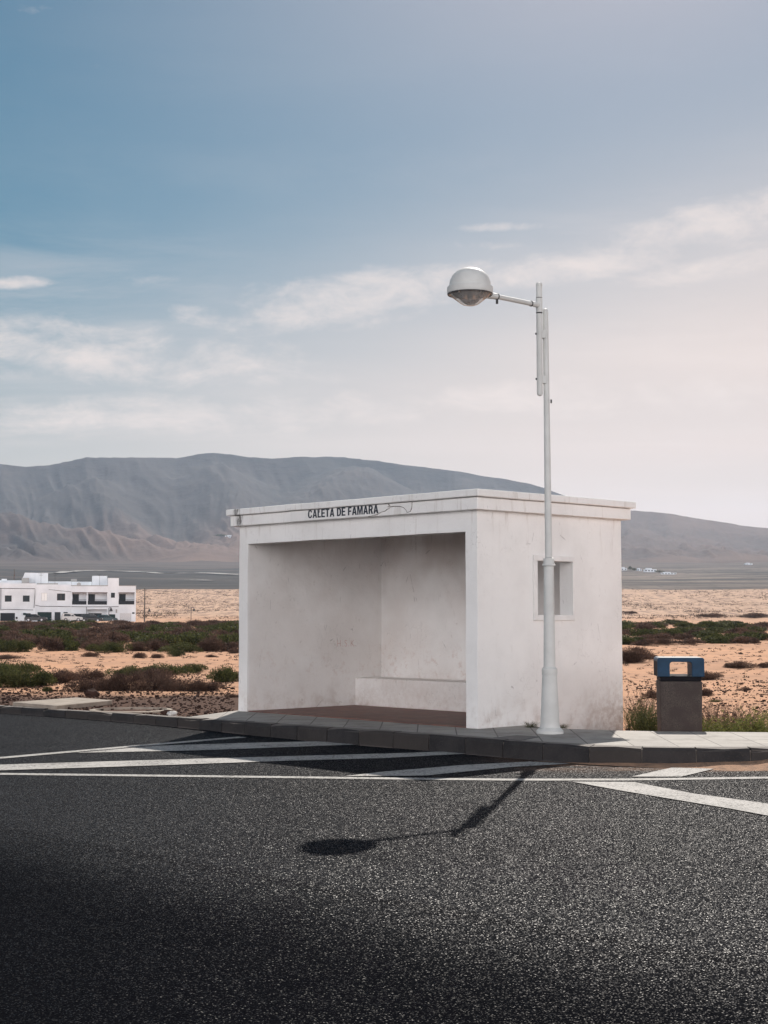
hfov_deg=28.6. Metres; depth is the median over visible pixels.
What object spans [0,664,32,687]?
green shrub
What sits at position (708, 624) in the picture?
scrub bush
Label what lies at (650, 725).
weed
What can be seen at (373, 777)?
road marking
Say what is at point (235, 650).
dry shrub
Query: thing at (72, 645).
scrub bush
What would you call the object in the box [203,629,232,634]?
scrub bush
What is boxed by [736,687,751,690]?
dry shrub
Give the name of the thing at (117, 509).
hills
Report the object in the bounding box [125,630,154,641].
scrub bush
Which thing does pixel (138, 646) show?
scrub bush
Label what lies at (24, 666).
green shrub
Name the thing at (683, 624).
scrub bush
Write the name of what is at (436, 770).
road marking
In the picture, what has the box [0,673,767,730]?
pebbles
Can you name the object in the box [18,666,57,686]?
green shrub
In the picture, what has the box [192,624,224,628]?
scrub bush
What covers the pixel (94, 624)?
scrub bush
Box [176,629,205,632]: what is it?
scrub bush
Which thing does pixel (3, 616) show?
garage door
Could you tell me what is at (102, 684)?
dry shrub
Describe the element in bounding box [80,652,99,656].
dry shrub
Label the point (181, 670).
green shrub
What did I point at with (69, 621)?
scrub bush
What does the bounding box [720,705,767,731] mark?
weed
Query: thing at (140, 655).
dry shrub
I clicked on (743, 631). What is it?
scrub bush
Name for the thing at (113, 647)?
scrub bush
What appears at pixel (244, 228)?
sky
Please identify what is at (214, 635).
scrub bush
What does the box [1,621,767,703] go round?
scrub
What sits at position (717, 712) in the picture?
weed
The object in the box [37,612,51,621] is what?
garage door
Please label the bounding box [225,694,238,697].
dry shrub
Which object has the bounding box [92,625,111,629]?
scrub bush
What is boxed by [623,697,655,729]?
weed
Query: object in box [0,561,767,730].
ground
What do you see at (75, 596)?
balcony door
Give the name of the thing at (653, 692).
dry shrub
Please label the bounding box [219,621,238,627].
scrub bush
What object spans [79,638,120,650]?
scrub bush
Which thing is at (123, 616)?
garage door
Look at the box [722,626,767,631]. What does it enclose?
scrub bush
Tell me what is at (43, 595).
window
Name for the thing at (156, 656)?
dry shrub
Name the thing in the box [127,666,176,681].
dry shrub
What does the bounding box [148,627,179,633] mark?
scrub bush
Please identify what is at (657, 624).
scrub bush
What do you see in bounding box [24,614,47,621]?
parked car
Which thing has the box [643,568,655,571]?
farm house
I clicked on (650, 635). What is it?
scrub bush
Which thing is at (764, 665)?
dry shrub
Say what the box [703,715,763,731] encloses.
weed
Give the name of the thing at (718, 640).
scrub bush
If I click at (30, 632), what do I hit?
scrub bush
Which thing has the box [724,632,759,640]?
scrub bush
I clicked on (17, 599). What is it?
terraced house
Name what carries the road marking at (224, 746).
on the road
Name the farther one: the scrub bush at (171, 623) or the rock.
the scrub bush at (171, 623)
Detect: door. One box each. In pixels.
[0,613,14,620]
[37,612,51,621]
[55,612,60,619]
[73,594,78,600]
[88,594,94,600]
[119,594,125,600]
[120,613,130,620]
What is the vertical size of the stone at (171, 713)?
0.081 m
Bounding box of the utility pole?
[144,588,150,621]
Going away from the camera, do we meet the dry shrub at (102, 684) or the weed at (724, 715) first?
the weed at (724, 715)
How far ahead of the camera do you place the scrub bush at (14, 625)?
139.33 m
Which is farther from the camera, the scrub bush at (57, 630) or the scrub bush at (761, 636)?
the scrub bush at (57, 630)
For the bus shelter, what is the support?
on the pavement
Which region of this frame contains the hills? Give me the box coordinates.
[0,453,767,562]
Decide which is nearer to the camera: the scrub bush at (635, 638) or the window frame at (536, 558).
the window frame at (536, 558)
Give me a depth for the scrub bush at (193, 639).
72.12 m
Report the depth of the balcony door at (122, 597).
296.88 m
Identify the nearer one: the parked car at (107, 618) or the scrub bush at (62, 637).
the scrub bush at (62, 637)
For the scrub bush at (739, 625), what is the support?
on the ground
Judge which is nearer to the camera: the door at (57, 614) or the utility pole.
the door at (57, 614)
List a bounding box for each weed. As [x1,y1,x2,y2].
[524,722,538,727]
[621,703,656,730]
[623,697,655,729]
[624,686,656,722]
[634,703,656,730]
[702,696,741,731]
[702,703,766,730]
[702,716,738,731]
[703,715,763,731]
[710,713,767,731]
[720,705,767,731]
[724,703,767,731]
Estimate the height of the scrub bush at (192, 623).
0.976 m
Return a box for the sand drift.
[567,759,767,770]
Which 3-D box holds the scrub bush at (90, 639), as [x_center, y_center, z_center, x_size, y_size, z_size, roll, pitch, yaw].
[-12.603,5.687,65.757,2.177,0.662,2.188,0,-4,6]
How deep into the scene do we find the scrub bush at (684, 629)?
121.80 m
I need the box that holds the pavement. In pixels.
[192,710,767,747]
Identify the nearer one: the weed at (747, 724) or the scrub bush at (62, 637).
the weed at (747, 724)
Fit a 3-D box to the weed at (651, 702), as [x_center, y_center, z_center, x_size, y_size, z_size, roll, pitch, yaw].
[3.191,2.426,18.799,0.722,0.552,0.648,4,-6,-44]
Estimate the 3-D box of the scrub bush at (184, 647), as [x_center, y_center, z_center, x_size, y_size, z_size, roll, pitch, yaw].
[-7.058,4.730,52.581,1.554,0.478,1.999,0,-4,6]
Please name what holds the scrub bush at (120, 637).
on the ground
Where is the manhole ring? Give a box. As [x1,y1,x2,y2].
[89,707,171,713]
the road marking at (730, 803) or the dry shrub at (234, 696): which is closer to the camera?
the road marking at (730, 803)
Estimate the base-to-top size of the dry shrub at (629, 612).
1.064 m
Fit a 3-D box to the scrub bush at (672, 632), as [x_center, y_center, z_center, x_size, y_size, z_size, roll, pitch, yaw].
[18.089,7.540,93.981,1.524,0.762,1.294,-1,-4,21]
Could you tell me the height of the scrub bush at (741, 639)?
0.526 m
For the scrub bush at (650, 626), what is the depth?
125.16 m
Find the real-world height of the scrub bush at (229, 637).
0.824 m
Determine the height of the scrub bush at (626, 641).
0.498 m
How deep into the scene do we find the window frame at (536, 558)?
17.16 m
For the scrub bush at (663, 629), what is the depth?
122.37 m
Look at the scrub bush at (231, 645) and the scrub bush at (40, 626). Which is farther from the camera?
the scrub bush at (40, 626)
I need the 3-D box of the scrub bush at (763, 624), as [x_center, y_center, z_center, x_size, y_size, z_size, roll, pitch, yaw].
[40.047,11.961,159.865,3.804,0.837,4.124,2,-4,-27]
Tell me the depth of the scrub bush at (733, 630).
93.93 m
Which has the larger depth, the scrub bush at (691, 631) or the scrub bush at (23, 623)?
the scrub bush at (23, 623)
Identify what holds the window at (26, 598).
in the terraced house at (17, 599)
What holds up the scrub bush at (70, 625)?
on the ground
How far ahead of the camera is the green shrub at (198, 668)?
34.41 m
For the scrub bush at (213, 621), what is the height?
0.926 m
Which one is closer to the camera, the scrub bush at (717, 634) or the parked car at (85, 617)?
the scrub bush at (717, 634)
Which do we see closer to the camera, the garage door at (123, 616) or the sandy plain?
the garage door at (123, 616)
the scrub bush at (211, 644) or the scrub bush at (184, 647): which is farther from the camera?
the scrub bush at (211, 644)
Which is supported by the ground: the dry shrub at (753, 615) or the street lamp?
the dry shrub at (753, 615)
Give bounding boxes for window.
[5,595,11,601]
[23,595,29,601]
[41,593,46,600]
[57,593,64,599]
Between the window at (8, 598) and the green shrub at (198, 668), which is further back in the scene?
the window at (8, 598)
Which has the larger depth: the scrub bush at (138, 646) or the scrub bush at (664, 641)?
the scrub bush at (664, 641)
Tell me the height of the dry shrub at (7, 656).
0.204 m
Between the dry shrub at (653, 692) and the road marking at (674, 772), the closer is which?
the road marking at (674, 772)
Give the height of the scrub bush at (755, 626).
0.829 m
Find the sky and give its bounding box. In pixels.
[0,0,767,527]
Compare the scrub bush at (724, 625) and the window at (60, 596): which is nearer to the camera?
the scrub bush at (724, 625)
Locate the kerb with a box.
[0,705,767,762]
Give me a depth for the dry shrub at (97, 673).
31.20 m
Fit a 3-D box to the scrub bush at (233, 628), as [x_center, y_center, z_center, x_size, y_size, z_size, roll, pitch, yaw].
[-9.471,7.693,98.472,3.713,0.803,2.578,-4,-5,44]
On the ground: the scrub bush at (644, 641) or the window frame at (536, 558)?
the scrub bush at (644, 641)
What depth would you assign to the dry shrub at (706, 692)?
25.76 m
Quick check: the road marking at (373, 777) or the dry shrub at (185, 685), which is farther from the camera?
the dry shrub at (185, 685)
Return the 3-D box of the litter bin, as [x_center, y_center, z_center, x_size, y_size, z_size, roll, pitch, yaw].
[3.275,2.136,16.743,0.511,1.049,0.470,0,-4,5]
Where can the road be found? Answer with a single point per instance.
(172, 900)
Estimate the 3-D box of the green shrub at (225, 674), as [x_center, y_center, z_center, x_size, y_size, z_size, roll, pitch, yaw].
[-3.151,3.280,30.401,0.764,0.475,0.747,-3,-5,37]
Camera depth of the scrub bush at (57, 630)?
91.32 m
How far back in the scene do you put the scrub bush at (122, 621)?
192.04 m
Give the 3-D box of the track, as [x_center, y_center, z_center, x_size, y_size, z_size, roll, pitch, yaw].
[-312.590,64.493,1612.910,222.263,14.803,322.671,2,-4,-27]
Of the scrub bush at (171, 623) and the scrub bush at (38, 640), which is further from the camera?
the scrub bush at (171, 623)
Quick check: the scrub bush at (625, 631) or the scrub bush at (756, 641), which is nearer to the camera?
the scrub bush at (756, 641)
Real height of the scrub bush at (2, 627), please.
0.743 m
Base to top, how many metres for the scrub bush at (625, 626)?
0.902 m
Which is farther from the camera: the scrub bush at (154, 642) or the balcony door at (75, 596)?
the balcony door at (75, 596)
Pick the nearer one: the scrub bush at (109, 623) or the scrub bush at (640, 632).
the scrub bush at (640, 632)
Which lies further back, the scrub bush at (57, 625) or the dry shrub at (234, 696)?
the scrub bush at (57, 625)
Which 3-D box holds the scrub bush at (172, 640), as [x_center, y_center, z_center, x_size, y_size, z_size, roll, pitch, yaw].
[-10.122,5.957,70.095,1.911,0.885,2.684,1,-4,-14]
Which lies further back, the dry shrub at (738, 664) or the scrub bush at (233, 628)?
the scrub bush at (233, 628)
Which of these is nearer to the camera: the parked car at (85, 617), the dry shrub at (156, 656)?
the dry shrub at (156, 656)
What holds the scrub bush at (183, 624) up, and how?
on the ground
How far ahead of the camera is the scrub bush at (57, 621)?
209.13 m
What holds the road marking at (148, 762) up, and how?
on the road
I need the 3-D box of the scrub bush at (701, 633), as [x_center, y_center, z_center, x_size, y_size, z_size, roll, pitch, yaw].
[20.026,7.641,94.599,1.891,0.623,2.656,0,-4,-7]
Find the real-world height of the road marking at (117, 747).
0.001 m
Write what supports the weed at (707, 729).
on the ground
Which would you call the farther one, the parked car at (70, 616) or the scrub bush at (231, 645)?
the parked car at (70, 616)
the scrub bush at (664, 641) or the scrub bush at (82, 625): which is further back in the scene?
the scrub bush at (82, 625)
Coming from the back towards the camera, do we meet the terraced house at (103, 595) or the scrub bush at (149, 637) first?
the terraced house at (103, 595)
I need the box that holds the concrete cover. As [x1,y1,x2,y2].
[13,697,111,709]
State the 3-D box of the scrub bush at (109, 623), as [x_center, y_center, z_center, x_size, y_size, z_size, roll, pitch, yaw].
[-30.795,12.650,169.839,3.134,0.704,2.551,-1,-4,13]
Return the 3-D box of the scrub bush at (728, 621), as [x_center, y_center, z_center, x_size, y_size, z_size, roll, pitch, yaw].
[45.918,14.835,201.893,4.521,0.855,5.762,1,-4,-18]
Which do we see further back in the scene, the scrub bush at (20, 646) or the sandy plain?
the sandy plain
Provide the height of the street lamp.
4.751 m
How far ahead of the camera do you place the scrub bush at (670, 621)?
226.78 m
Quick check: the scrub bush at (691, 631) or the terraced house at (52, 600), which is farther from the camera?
the terraced house at (52, 600)
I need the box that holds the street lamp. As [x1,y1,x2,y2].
[447,267,563,733]
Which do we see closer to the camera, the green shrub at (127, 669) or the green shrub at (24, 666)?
the green shrub at (127, 669)
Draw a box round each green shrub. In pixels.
[0,659,27,673]
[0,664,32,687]
[6,660,40,671]
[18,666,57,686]
[42,686,52,691]
[103,665,149,675]
[142,662,196,673]
[168,649,184,656]
[181,663,208,672]
[205,663,238,681]
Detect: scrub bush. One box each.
[0,622,21,628]
[0,625,10,630]
[0,639,36,651]
[0,642,15,651]
[12,633,47,646]
[16,621,35,625]
[18,629,48,637]
[27,624,50,626]
[32,625,51,629]
[33,630,72,636]
[37,636,64,650]
[38,626,75,630]
[39,627,71,633]
[43,619,63,623]
[48,633,74,641]
[49,623,64,627]
[58,622,78,628]
[59,639,79,650]
[62,620,75,622]
[69,635,116,643]
[77,622,91,627]
[78,627,112,635]
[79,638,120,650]
[85,629,127,639]
[86,622,107,626]
[86,640,133,652]
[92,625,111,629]
[102,621,120,624]
[106,633,131,644]
[109,619,131,623]
[115,623,137,630]
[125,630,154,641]
[125,640,155,650]
[128,623,149,630]
[132,632,167,645]
[141,625,162,631]
[145,620,163,624]
[146,631,184,645]
[146,638,170,650]
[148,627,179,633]
[156,641,203,652]
[158,621,190,626]
[159,624,184,628]
[169,633,212,645]
[173,622,192,627]
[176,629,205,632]
[184,620,203,626]
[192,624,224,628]
[196,622,217,626]
[197,637,226,651]
[198,632,216,643]
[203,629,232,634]
[205,619,219,623]
[214,640,238,651]
[217,632,238,643]
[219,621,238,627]
[221,625,238,631]
[622,620,635,627]
[622,624,632,629]
[622,628,637,635]
[622,634,645,640]
[622,637,634,644]
[629,628,661,635]
[630,638,657,645]
[633,621,667,626]
[633,623,656,629]
[639,633,663,638]
[649,627,674,632]
[649,637,678,644]
[651,622,666,627]
[660,618,685,624]
[663,628,683,636]
[669,633,695,639]
[671,638,705,643]
[673,621,707,627]
[675,626,705,632]
[685,629,705,633]
[690,630,715,636]
[695,635,732,643]
[699,620,716,627]
[706,632,725,638]
[712,623,736,627]
[718,620,743,624]
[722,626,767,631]
[723,627,747,635]
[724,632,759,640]
[726,635,754,643]
[728,622,754,627]
[734,629,767,633]
[743,624,767,630]
[743,631,767,639]
[749,636,761,643]
[752,621,767,626]
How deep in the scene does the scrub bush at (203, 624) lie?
164.34 m
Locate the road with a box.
[0,713,767,1023]
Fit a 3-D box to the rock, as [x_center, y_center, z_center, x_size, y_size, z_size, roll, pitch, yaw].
[-4.731,2.940,24.471,0.248,0.153,0.201,1,-4,-20]
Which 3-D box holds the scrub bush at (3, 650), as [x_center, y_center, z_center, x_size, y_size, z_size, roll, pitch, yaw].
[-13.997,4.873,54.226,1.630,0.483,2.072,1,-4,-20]
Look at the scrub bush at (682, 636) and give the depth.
86.51 m
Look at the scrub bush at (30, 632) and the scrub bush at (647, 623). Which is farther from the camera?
the scrub bush at (647, 623)
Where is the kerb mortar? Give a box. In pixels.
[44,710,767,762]
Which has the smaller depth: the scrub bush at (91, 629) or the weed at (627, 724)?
the weed at (627, 724)
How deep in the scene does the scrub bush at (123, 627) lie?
120.52 m
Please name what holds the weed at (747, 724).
on the ground
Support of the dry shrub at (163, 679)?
on the ground
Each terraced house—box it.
[0,573,47,621]
[35,575,71,621]
[71,576,135,621]
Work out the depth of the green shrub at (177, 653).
48.61 m
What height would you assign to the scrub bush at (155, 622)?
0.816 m
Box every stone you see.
[160,710,171,715]
[167,711,176,715]
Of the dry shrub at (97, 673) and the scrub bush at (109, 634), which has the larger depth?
the scrub bush at (109, 634)
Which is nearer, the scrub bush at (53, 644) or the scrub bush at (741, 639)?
the scrub bush at (53, 644)
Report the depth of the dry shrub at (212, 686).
26.54 m
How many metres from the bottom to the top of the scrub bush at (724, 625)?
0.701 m
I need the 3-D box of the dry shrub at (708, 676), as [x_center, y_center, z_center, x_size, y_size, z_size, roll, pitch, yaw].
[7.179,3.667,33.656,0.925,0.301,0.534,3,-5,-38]
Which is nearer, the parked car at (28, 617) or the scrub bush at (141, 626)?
the scrub bush at (141, 626)
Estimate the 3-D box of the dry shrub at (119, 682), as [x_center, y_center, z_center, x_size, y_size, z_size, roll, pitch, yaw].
[-4.423,3.004,26.704,0.972,0.505,0.696,-2,-4,27]
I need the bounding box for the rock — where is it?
[84,689,99,696]
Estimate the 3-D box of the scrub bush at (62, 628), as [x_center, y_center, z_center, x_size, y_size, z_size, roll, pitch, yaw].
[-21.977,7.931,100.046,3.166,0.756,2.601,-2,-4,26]
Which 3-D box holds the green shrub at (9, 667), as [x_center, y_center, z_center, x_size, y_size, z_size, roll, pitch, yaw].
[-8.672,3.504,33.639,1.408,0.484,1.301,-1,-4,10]
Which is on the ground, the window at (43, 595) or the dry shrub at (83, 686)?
the dry shrub at (83, 686)
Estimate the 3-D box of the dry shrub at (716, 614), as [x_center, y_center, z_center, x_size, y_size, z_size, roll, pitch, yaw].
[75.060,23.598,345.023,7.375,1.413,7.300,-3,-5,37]
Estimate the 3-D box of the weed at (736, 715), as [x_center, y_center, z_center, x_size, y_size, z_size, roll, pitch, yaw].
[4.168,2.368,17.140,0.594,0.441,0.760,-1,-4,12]
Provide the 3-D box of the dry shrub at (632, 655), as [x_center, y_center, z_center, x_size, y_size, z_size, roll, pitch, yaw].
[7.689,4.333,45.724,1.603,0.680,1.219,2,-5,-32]
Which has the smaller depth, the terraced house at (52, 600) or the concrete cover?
the concrete cover
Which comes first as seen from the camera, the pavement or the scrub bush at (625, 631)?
the pavement
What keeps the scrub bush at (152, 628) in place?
on the ground
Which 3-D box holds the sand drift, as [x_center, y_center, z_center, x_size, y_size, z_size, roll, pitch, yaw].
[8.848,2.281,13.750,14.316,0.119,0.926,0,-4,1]
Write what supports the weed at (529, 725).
on the pavement
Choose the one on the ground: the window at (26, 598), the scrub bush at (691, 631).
the scrub bush at (691, 631)
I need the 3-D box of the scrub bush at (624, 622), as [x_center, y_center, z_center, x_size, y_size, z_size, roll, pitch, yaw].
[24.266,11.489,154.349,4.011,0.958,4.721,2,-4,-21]
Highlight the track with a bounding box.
[56,570,228,573]
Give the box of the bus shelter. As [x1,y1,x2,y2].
[226,489,635,730]
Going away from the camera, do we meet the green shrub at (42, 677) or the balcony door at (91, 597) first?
the green shrub at (42, 677)
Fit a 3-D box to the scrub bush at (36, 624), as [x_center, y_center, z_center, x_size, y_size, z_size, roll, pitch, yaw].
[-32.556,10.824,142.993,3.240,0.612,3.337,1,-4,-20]
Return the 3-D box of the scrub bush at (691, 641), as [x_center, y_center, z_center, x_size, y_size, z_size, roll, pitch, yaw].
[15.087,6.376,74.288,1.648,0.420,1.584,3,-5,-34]
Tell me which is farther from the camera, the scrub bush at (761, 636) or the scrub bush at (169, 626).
the scrub bush at (169, 626)
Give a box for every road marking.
[0,737,243,758]
[0,752,464,769]
[0,773,767,779]
[78,741,354,752]
[349,762,569,775]
[577,782,767,814]
[632,767,710,776]
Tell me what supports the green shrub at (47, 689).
on the ground
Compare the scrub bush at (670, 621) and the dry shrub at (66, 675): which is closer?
the dry shrub at (66, 675)
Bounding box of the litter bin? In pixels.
[654,656,703,731]
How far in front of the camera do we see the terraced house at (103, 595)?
295.17 m
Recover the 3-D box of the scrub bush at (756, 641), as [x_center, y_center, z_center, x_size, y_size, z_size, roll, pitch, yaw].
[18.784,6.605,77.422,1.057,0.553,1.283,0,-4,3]
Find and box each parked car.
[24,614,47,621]
[61,613,82,620]
[80,614,102,620]
[97,615,117,620]
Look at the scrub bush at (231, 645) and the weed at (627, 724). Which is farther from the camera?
the scrub bush at (231, 645)
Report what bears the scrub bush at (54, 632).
on the ground
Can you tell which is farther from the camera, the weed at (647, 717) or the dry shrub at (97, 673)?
the dry shrub at (97, 673)
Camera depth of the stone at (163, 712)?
19.57 m
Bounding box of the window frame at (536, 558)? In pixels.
[533,555,574,620]
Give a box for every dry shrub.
[0,654,24,658]
[50,668,81,682]
[61,677,97,691]
[71,667,104,679]
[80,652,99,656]
[90,675,126,690]
[108,669,160,690]
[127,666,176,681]
[132,652,147,657]
[137,674,180,690]
[151,653,164,657]
[158,677,207,691]
[201,680,224,690]
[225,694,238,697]
[227,648,238,652]
[622,611,638,613]
[622,646,654,662]
[641,688,656,697]
[697,612,727,617]
[701,671,724,679]
[702,688,714,695]
[722,661,763,667]
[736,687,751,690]
[739,612,767,617]
[759,662,767,667]
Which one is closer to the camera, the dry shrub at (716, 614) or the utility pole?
the utility pole
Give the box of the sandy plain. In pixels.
[136,588,767,618]

